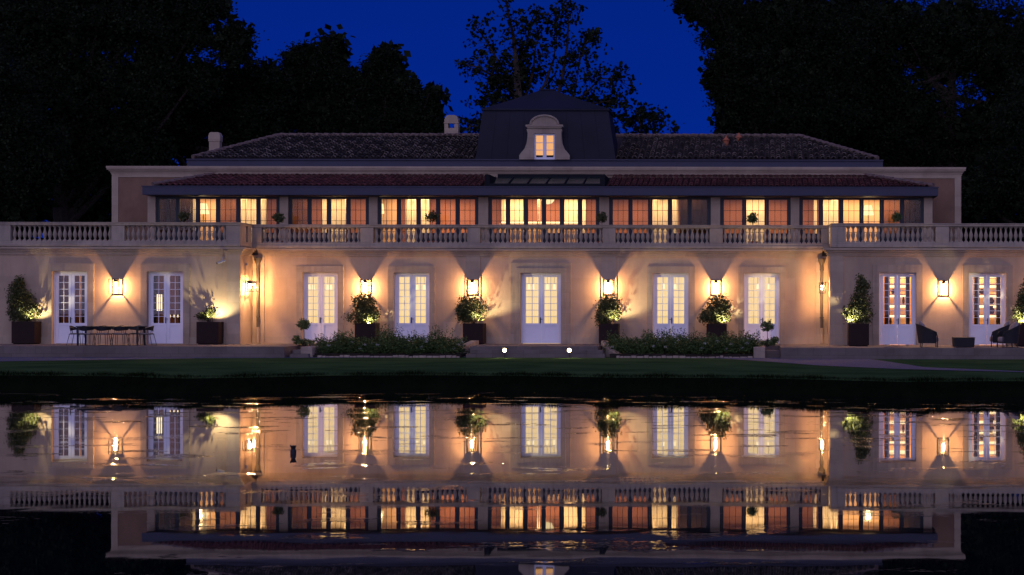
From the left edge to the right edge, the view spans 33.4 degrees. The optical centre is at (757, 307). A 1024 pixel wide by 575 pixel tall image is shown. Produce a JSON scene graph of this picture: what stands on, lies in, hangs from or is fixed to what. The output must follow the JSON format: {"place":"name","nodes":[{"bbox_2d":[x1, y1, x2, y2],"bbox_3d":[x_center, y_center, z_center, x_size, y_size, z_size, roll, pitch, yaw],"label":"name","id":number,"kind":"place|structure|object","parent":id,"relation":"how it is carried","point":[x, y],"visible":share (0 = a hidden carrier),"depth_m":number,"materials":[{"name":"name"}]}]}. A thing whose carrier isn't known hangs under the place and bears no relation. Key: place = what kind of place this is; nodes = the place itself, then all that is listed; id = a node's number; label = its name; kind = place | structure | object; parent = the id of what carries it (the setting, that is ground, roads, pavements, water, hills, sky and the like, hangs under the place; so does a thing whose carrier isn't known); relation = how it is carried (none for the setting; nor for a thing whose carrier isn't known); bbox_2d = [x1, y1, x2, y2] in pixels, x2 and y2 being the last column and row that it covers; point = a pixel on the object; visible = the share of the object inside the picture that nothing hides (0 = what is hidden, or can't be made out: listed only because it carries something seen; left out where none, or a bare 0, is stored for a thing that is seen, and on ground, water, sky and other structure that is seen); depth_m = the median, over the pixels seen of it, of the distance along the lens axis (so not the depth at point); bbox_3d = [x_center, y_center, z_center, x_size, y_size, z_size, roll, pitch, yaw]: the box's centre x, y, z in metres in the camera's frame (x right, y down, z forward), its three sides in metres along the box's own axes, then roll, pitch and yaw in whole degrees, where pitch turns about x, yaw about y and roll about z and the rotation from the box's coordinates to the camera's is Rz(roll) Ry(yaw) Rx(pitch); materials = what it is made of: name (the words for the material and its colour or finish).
{"place":"outdoors","nodes":[
{"label":"outdoors","id":0,"kind":"place"},
{"bbox_2d":[0,344,308,357],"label":"terrace","id":1,"kind":"structure","parent":0,"point":[147,350],"depth_m":63.30,"materials":[{"name":"stone"}]},
{"bbox_2d":[11,321,40,343],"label":"planter","id":2,"kind":"object","parent":1,"relation":"on","point":[25,332],"visible":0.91,"depth_m":66.35,"materials":[{"name":"metal"}]},
{"bbox_2d":[4,274,41,322],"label":"potted shrub","id":3,"kind":"object","parent":2,"relation":"in","point":[24,306],"visible":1,"depth_m":66.66,"materials":[{"name":"green plant"}]},
{"bbox_2d":[77,326,95,344],"bbox_3d":[-25.822,1.080,64.375,0.600,0.767,0.570,0,0,0],"label":"dining chair","id":4,"kind":"object","parent":1,"relation":"on","point":[84,328],"visible":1,"depth_m":64.18,"materials":[{"name":"black metal"}]},
{"bbox_2d":[94,326,112,345],"bbox_3d":[-25.155,1.081,64.375,0.600,0.767,0.570,0,0,0],"label":"dining chair","id":5,"kind":"object","parent":1,"relation":"on","point":[101,328],"visible":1,"depth_m":64.18,"materials":[{"name":"black metal"}]},
{"bbox_2d":[76,326,146,345],"bbox_3d":[-25.060,1.090,64.900,2.414,0.745,0.900,0,0,0],"label":"dining table","id":6,"kind":"object","parent":1,"relation":"on","point":[136,328],"visible":0.73,"depth_m":64.50,"materials":[{"name":"black metal"}]},
{"bbox_2d":[111,326,129,345],"bbox_3d":[-24.488,1.082,64.375,0.600,0.767,0.570,0,0,0],"label":"dining chair","id":7,"kind":"object","parent":1,"relation":"on","point":[119,328],"visible":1,"depth_m":64.18,"materials":[{"name":"black metal"}]},
{"bbox_2d":[138,326,156,344],"bbox_3d":[-23.669,1.083,64.900,0.570,0.767,0.600,0,0,0],"label":"dining chair","id":8,"kind":"object","parent":1,"relation":"on","point":[151,328],"visible":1,"depth_m":64.69,"materials":[{"name":"black metal"}]},
{"bbox_2d":[196,322,223,344],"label":"planter","id":9,"kind":"object","parent":1,"relation":"on","point":[209,333],"visible":1,"depth_m":66.35,"materials":[{"name":"metal"}]},
{"bbox_2d":[193,305,215,321],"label":"potted shrub","id":10,"kind":"object","parent":9,"relation":"on","point":[204,315],"visible":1,"depth_m":66.77,"materials":[{"name":"green plant"}]},
{"bbox_2d":[292,334,315,345],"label":"bush","id":11,"kind":"object","parent":1,"relation":"on","point":[306,342],"visible":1,"depth_m":65.32,"materials":[{"name":"green plant"}]},
{"bbox_2d":[0,356,465,360],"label":"gravel strip","id":12,"kind":"object","parent":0,"point":[49,358],"visible":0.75,"depth_m":62.80,"materials":[{"name":"beige gravel"}]},
{"bbox_2d":[295,318,311,345],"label":"standard shrub","id":13,"kind":"object","parent":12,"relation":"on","point":[303,324],"visible":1,"depth_m":65.12,"materials":[{"name":"green plant"}]},
{"bbox_2d":[313,352,466,356],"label":"flower bed soil","id":14,"kind":"structure","parent":0,"point":[387,354],"depth_m":64.00,"materials":[{"name":"brown soil"}]},
{"bbox_2d":[313,341,341,353],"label":"flowering shrub","id":15,"kind":"object","parent":14,"relation":"on","point":[326,349],"visible":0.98,"depth_m":64.34,"materials":[{"name":"green plant"}]},
{"bbox_2d":[330,331,350,351],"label":"flowering shrub","id":16,"kind":"object","parent":14,"relation":"on","point":[338,335],"visible":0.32,"depth_m":65.12,"materials":[{"name":"green plant"}]},
{"bbox_2d":[327,332,355,352],"bbox_3d":[-15.924,1.377,64.285,1.221,0.882,1.333,0,0,-13],"label":"flowering shrub","id":17,"kind":"object","parent":14,"relation":"on","point":[339,346],"visible":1,"depth_m":64.19,"materials":[{"name":"green plant"}]},
{"bbox_2d":[351,338,372,353],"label":"flowering shrub","id":18,"kind":"object","parent":14,"relation":"on","point":[362,347],"visible":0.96,"depth_m":64.24,"materials":[{"name":"green plant"}]},
{"bbox_2d":[363,341,389,352],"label":"flowering shrub","id":19,"kind":"object","parent":14,"relation":"on","point":[375,348],"visible":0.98,"depth_m":64.21,"materials":[{"name":"green plant"}]},
{"bbox_2d":[371,328,398,352],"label":"flowering shrub","id":20,"kind":"object","parent":14,"relation":"on","point":[380,341],"visible":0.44,"depth_m":65.15,"materials":[{"name":"green plant"}]},
{"bbox_2d":[376,331,403,354],"bbox_3d":[-14.074,1.343,64.201,1.214,0.957,1.249,0,0,-17],"label":"flowering shrub","id":21,"kind":"object","parent":14,"relation":"on","point":[390,345],"visible":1,"depth_m":64.10,"materials":[{"name":"green plant"}]},
{"bbox_2d":[395,337,421,354],"bbox_3d":[-13.404,1.482,64.319,1.287,0.674,1.250,0,0,10],"label":"flowering shrub","id":22,"kind":"object","parent":14,"relation":"on","point":[408,347],"visible":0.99,"depth_m":64.18,"materials":[{"name":"green plant"}]},
{"bbox_2d":[412,333,435,353],"bbox_3d":[-12.792,1.403,64.410,1.213,0.832,1.134,0,0,40],"label":"flowering shrub","id":23,"kind":"object","parent":14,"relation":"on","point":[421,343],"visible":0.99,"depth_m":64.21,"materials":[{"name":"green plant"}]},
{"bbox_2d":[424,339,454,354],"bbox_3d":[-12.190,1.517,64.388,1.304,0.606,1.151,0,0,-3],"label":"flowering shrub","id":24,"kind":"object","parent":14,"relation":"on","point":[440,348],"visible":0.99,"depth_m":64.26,"materials":[{"name":"green plant"}]},
{"bbox_2d":[425,324,456,344],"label":"flowering shrub","id":25,"kind":"object","parent":14,"relation":"on","point":[438,335],"visible":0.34,"depth_m":66.08,"materials":[{"name":"green plant"}]},
{"bbox_2d":[444,339,468,353],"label":"flowering shrub","id":26,"kind":"object","parent":14,"relation":"on","point":[456,349],"visible":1,"depth_m":64.25,"materials":[{"name":"green plant"}]},
{"bbox_2d":[0,390,1023,574],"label":"water","id":27,"kind":"structure","parent":0,"point":[435,482],"depth_m":22.54,"materials":[{"name":"black liquid"}]},
{"bbox_2d":[0,357,1023,397],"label":"lawn","id":28,"kind":"structure","parent":0,"point":[212,367],"depth_m":48.39,"materials":[{"name":"green plant"}]},
{"bbox_2d":[0,0,268,239],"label":"tree","id":29,"kind":"object","parent":28,"relation":"on","point":[155,85],"visible":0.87,"depth_m":91.11,"materials":[{"name":"green plant"}]},
{"bbox_2d":[96,54,303,186],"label":"tree","id":30,"kind":"object","parent":28,"relation":"on","point":[251,105],"visible":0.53,"depth_m":95.14,"materials":[{"name":"green plant"}]},
{"bbox_2d":[301,346,320,356],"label":"kerb block","id":31,"kind":"structure","parent":28,"relation":"on","point":[311,350],"depth_m":63.70,"materials":[{"name":"stone"}]},
{"bbox_2d":[274,24,371,132],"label":"tree","id":32,"kind":"object","parent":28,"relation":"on","point":[320,68],"visible":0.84,"depth_m":97.26,"materials":[{"name":"green plant"}]},
{"bbox_2d":[327,39,453,133],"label":"tree","id":33,"kind":"object","parent":28,"relation":"on","point":[395,94],"visible":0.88,"depth_m":97.35,"materials":[{"name":"green plant"}]},
{"bbox_2d":[449,340,478,353],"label":"wall","id":34,"kind":"structure","parent":28,"relation":"on","point":[471,343],"depth_m":65.76,"materials":[{"name":"stone"}]},
{"bbox_2d":[0,89,1023,344],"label":"country house","id":35,"kind":"structure","parent":28,"relation":"on","point":[526,157],"depth_m":69.37,"materials":[{"name":"paint"}]},
{"bbox_2d":[54,271,86,343],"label":"french door","id":36,"kind":"structure","parent":35,"relation":"in","point":[61,331],"depth_m":67.17,"materials":[{"name":"white paint"}]},
{"bbox_2d":[0,222,252,247],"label":"balustrade","id":37,"kind":"object","parent":35,"relation":"on","point":[236,234],"visible":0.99,"depth_m":66.81,"materials":[{"name":"stone"}]},
{"bbox_2d":[157,293,163,311],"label":"hanging lantern","id":38,"kind":"object","parent":35,"relation":"hanging from","point":[160,300],"visible":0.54,"depth_m":69.40,"materials":[{"name":"black metal"}]},
{"bbox_2d":[149,272,182,343],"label":"french door","id":39,"kind":"structure","parent":35,"relation":"in","point":[166,332],"depth_m":67.17,"materials":[{"name":"white paint"}]},
{"bbox_2d":[178,210,190,221],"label":"standard shrub","id":40,"kind":"object","parent":35,"relation":"on","point":[183,216],"visible":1,"depth_m":69.25,"materials":[{"name":"green plant"}]},
{"bbox_2d":[200,203,208,221],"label":"floor lamp","id":41,"kind":"object","parent":35,"relation":"on","point":[202,208],"visible":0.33,"depth_m":71.14,"materials":[{"name":"beige metal"}]},
{"bbox_2d":[272,212,285,240],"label":"standard shrub","id":42,"kind":"object","parent":35,"relation":"on","point":[278,217],"visible":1,"depth_m":69.27,"materials":[{"name":"green plant"}]},
{"bbox_2d":[303,273,337,342],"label":"french door","id":43,"kind":"structure","parent":35,"relation":"in","point":[320,327],"depth_m":68.78,"materials":[{"name":"white paint"}]},
{"bbox_2d":[359,279,370,294],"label":"wall lantern","id":44,"kind":"object","parent":35,"relation":"attached to","point":[365,282],"depth_m":68.34,"materials":[{"name":"black metal"}]},
{"bbox_2d":[394,273,428,341],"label":"french door","id":45,"kind":"structure","parent":35,"relation":"in","point":[420,327],"depth_m":68.78,"materials":[{"name":"white paint"}]},
{"bbox_2d":[408,199,415,242],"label":"inner door","id":46,"kind":"structure","parent":35,"relation":"in","point":[408,199],"depth_m":71.50,"materials":[{"name":"white wood"}]},
{"bbox_2d":[425,209,440,240],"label":"standard shrub","id":47,"kind":"object","parent":35,"relation":"on","point":[433,216],"visible":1,"depth_m":69.24,"materials":[{"name":"green plant"}]},
{"bbox_2d":[466,279,477,294],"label":"wall lantern","id":48,"kind":"object","parent":35,"relation":"attached to","point":[472,282],"depth_m":68.29,"materials":[{"name":"black metal"}]},
{"bbox_2d":[252,224,828,248],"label":"balustrade","id":49,"kind":"object","parent":35,"relation":"on","point":[367,236],"visible":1,"depth_m":68.39,"materials":[{"name":"stone"}]},
{"bbox_2d":[521,273,560,343],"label":"french door","id":50,"kind":"structure","parent":35,"relation":"in","point":[540,332],"depth_m":68.78,"materials":[{"name":"white paint"}]},
{"bbox_2d":[596,211,607,222],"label":"standard shrub","id":51,"kind":"object","parent":35,"relation":"on","point":[600,217],"visible":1,"depth_m":69.28,"materials":[{"name":"green plant"}]},
{"bbox_2d":[653,273,688,340],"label":"french door","id":52,"kind":"structure","parent":35,"relation":"in","point":[670,276],"depth_m":68.78,"materials":[{"name":"white paint"}]},
{"bbox_2d":[746,212,758,223],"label":"standard shrub","id":53,"kind":"object","parent":35,"relation":"on","point":[752,218],"visible":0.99,"depth_m":69.27,"materials":[{"name":"green plant"}]},
{"bbox_2d":[744,273,778,342],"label":"french door","id":54,"kind":"structure","parent":35,"relation":"in","point":[753,327],"depth_m":68.78,"materials":[{"name":"white paint"}]},
{"bbox_2d":[864,205,873,214],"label":"floor lamp","id":55,"kind":"object","parent":35,"relation":"in","point":[868,209],"visible":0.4,"depth_m":71.14,"materials":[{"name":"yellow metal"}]},
{"bbox_2d":[879,273,915,344],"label":"french door","id":56,"kind":"structure","parent":35,"relation":"in","point":[896,333],"depth_m":67.17,"materials":[{"name":"white paint"}]},
{"bbox_2d":[892,211,902,240],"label":"standard shrub","id":57,"kind":"object","parent":35,"relation":"on","point":[897,216],"visible":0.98,"depth_m":69.28,"materials":[{"name":"green plant"}]},
{"bbox_2d":[829,223,1023,247],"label":"balustrade","id":58,"kind":"object","parent":35,"relation":"on","point":[839,235],"visible":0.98,"depth_m":66.79,"materials":[{"name":"stone"}]},
{"bbox_2d":[969,273,1004,344],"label":"french door","id":59,"kind":"structure","parent":35,"relation":"in","point":[982,333],"depth_m":67.17,"materials":[{"name":"white paint"}]},
{"bbox_2d":[0,104,1023,241],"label":"undergrowth","id":60,"kind":"object","parent":28,"relation":"on","point":[96,212],"depth_m":98.80,"materials":[{"name":"green plant"}]},
{"bbox_2d":[290,349,779,357],"bbox_3d":[-8.451,1.847,64.200,18.619,0.440,1.400,0,0,0],"label":"step","id":61,"kind":"object","parent":28,"relation":"on","point":[550,353],"visible":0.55,"depth_m":63.90,"materials":[{"name":"stone"}]},
{"bbox_2d":[318,355,752,357],"bbox_3d":[-8.469,1.892,63.720,16.547,0.150,0.160,0,0,0],"label":"bed edging","id":62,"kind":"object","parent":28,"relation":"on","point":[446,356],"visible":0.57,"depth_m":63.66,"materials":[{"name":"stone"}]},
{"bbox_2d":[470,345,601,349],"bbox_3d":[-8.625,1.777,65.740,4.936,0.580,2.480,0,0,0],"label":"landing","id":63,"kind":"object","parent":28,"relation":"on","point":[536,347],"visible":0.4,"depth_m":64.50,"materials":[{"name":"stone"}]},
{"bbox_2d":[453,0,640,133],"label":"tree","id":64,"kind":"object","parent":28,"relation":"on","point":[514,85],"visible":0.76,"depth_m":83.84,"materials":[{"name":"green plant"}]},
{"bbox_2d":[601,341,621,356],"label":"wall","id":65,"kind":"structure","parent":28,"relation":"on","point":[609,352],"depth_m":64.97,"materials":[{"name":"stone"}]},
{"bbox_2d":[614,98,684,133],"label":"tree","id":66,"kind":"object","parent":28,"relation":"on","point":[651,115],"visible":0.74,"depth_m":85.45,"materials":[{"name":"green plant"}]},
{"bbox_2d":[754,346,764,357],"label":"kerb block","id":67,"kind":"structure","parent":28,"relation":"on","point":[759,351],"depth_m":63.70,"materials":[{"name":"stone"}]},
{"bbox_2d":[760,319,774,346],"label":"standard shrub","id":68,"kind":"object","parent":67,"relation":"on","point":[768,325],"visible":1,"depth_m":65.13,"materials":[{"name":"green plant"}]},
{"bbox_2d":[759,336,778,346],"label":"bush","id":69,"kind":"object","parent":67,"relation":"on","point":[773,341],"visible":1,"depth_m":65.33,"materials":[{"name":"green plant"}]},
{"bbox_2d":[663,0,880,144],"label":"tree","id":70,"kind":"object","parent":28,"relation":"on","point":[786,66],"visible":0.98,"depth_m":89.05,"materials":[{"name":"green plant"}]},
{"bbox_2d":[827,0,1023,177],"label":"tree","id":71,"kind":"object","parent":28,"relation":"on","point":[948,43],"visible":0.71,"depth_m":92.95,"materials":[{"name":"green plant"}]},
{"bbox_2d":[961,57,1023,231],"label":"tree","id":72,"kind":"object","parent":28,"relation":"on","point":[994,186],"visible":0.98,"depth_m":83.44,"materials":[{"name":"green plant"}]},
{"bbox_2d":[10,0,1023,237],"label":"sky","id":73,"kind":"structure","parent":0,"point":[661,54],"materials":[{"name":"blue"}]},
{"bbox_2d":[310,344,827,351],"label":"recess floor","id":74,"kind":"structure","parent":0,"point":[775,347],"depth_m":67.56,"materials":[{"name":"stone"}]},
{"bbox_2d":[355,323,379,341],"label":"planter","id":75,"kind":"object","parent":74,"relation":"on","point":[367,330],"visible":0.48,"depth_m":67.60,"materials":[{"name":"metal"}]},
{"bbox_2d":[341,291,381,324],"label":"potted shrub","id":76,"kind":"object","parent":75,"relation":"in","point":[363,311],"visible":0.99,"depth_m":67.83,"materials":[{"name":"green plant"}]},
{"bbox_2d":[463,323,485,343],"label":"planter","id":77,"kind":"object","parent":74,"relation":"on","point":[476,331],"visible":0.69,"depth_m":67.60,"materials":[{"name":"metal"}]},
{"bbox_2d":[454,293,489,323],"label":"potted shrub","id":78,"kind":"object","parent":77,"relation":"on","point":[467,311],"visible":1,"depth_m":67.84,"materials":[{"name":"green plant"}]},
{"bbox_2d":[599,324,619,343],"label":"planter","id":79,"kind":"object","parent":74,"relation":"on","point":[604,328],"visible":0.59,"depth_m":67.60,"materials":[{"name":"metal"}]},
{"bbox_2d":[591,292,622,325],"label":"potted shrub","id":80,"kind":"object","parent":79,"relation":"in","point":[609,307],"visible":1,"depth_m":67.82,"materials":[{"name":"green plant"}]},
{"bbox_2d":[707,324,726,341],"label":"planter","id":81,"kind":"object","parent":74,"relation":"on","point":[717,329],"visible":0.49,"depth_m":67.60,"materials":[{"name":"metal"}]},
{"bbox_2d":[697,293,733,326],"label":"potted shrub","id":82,"kind":"object","parent":81,"relation":"in","point":[717,311],"visible":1,"depth_m":67.83,"materials":[{"name":"green plant"}]},
{"bbox_2d":[610,352,753,357],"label":"flower bed soil","id":83,"kind":"structure","parent":0,"point":[741,354],"depth_m":64.00,"materials":[{"name":"brown soil"}]},
{"bbox_2d":[610,335,641,353],"bbox_3d":[-5.119,1.438,64.331,1.240,0.790,1.288,0,0,-28],"label":"flowering shrub","id":84,"kind":"object","parent":83,"relation":"on","point":[626,348],"visible":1,"depth_m":64.22,"materials":[{"name":"green plant"}]},
{"bbox_2d":[629,337,654,354],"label":"flowering shrub","id":85,"kind":"object","parent":83,"relation":"on","point":[642,347],"visible":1,"depth_m":64.26,"materials":[{"name":"green plant"}]},
{"bbox_2d":[636,329,663,352],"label":"flowering shrub","id":86,"kind":"object","parent":83,"relation":"on","point":[647,336],"visible":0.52,"depth_m":65.07,"materials":[{"name":"green plant"}]},
{"bbox_2d":[640,333,672,353],"bbox_3d":[-3.787,1.399,64.377,1.232,0.874,1.289,0,0,26],"label":"flowering shrub","id":87,"kind":"object","parent":83,"relation":"on","point":[659,347],"visible":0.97,"depth_m":64.31,"materials":[{"name":"green plant"}]},
{"bbox_2d":[656,335,692,354],"bbox_3d":[-3.138,1.434,64.179,1.196,0.803,1.324,0,0,-43],"label":"flowering shrub","id":88,"kind":"object","parent":83,"relation":"on","point":[671,347],"visible":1,"depth_m":64.03,"materials":[{"name":"green plant"}]},
{"bbox_2d":[673,327,699,352],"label":"flowering shrub","id":89,"kind":"object","parent":83,"relation":"on","point":[684,335],"visible":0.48,"depth_m":65.07,"materials":[{"name":"green plant"}]},
{"bbox_2d":[678,340,705,354],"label":"flowering shrub","id":90,"kind":"object","parent":83,"relation":"on","point":[690,346],"visible":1,"depth_m":64.17,"materials":[{"name":"green plant"}]},
{"bbox_2d":[694,336,720,353],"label":"flowering shrub","id":91,"kind":"object","parent":83,"relation":"on","point":[707,348],"visible":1,"depth_m":64.06,"materials":[{"name":"green plant"}]},
{"bbox_2d":[712,338,735,353],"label":"flowering shrub","id":92,"kind":"object","parent":83,"relation":"on","point":[725,346],"visible":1,"depth_m":64.15,"materials":[{"name":"green plant"}]},
{"bbox_2d":[727,336,753,353],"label":"flowering shrub","id":93,"kind":"object","parent":83,"relation":"on","point":[739,345],"visible":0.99,"depth_m":64.22,"materials":[{"name":"green plant"}]},
{"bbox_2d":[739,330,761,352],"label":"flowering shrub","id":94,"kind":"object","parent":83,"relation":"on","point":[751,339],"visible":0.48,"depth_m":65.14,"materials":[{"name":"green plant"}]},
{"bbox_2d":[724,358,1023,371],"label":"gravel path","id":95,"kind":"structure","parent":0,"point":[869,363],"depth_m":57.47,"materials":[{"name":"beige gravel"}]},
{"bbox_2d":[779,345,1023,358],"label":"terrace","id":96,"kind":"structure","parent":0,"point":[886,352],"depth_m":62.70,"materials":[{"name":"stone"}]},
{"bbox_2d":[847,323,868,345],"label":"planter","id":97,"kind":"object","parent":96,"relation":"on","point":[857,334],"visible":1,"depth_m":65.20,"materials":[{"name":"metal"}]},
{"bbox_2d":[841,273,875,325],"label":"potted shrub","id":98,"kind":"object","parent":97,"relation":"in","point":[857,310],"visible":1,"depth_m":65.42,"materials":[{"name":"green plant"}]},
{"bbox_2d":[915,321,938,347],"bbox_3d":[6.428,1.011,63.600,0.890,1.003,0.839,0,0,0],"label":"armchair","id":99,"kind":"object","parent":96,"relation":"on","point":[925,334],"visible":1,"depth_m":63.27,"materials":[{"name":"wicker"}]},
{"bbox_2d":[952,337,974,346],"bbox_3d":[7.810,1.309,63.600,0.810,0.365,0.770,0,0,0],"label":"coffee table","id":100,"kind":"object","parent":96,"relation":"on","point":[963,341],"visible":1,"depth_m":63.23,"materials":[{"name":"wicker"}]},
{"bbox_2d":[990,321,1010,346],"bbox_3d":[9.384,1.016,64.539,0.890,1.003,0.839,0,0,9],"label":"armchair","id":101,"kind":"object","parent":96,"relation":"on","point":[993,337],"visible":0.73,"depth_m":64.22,"materials":[{"name":"black metal"}]},
{"bbox_2d":[997,321,1020,347],"bbox_3d":[9.550,1.016,63.515,0.890,1.003,0.838,0,0,-11],"label":"armchair","id":102,"kind":"object","parent":96,"relation":"on","point":[1010,333],"visible":1,"depth_m":63.23,"materials":[{"name":"black metal"}]},
{"bbox_2d":[1014,324,1023,345],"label":"planter","id":103,"kind":"object","parent":96,"relation":"on","point":[1021,339],"visible":0.42,"depth_m":65.20,"materials":[{"name":"metal"}]},
{"bbox_2d":[1009,278,1023,323],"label":"potted shrub","id":104,"kind":"object","parent":103,"relation":"in","point":[1020,305],"visible":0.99,"depth_m":65.47,"materials":[{"name":"green plant"}]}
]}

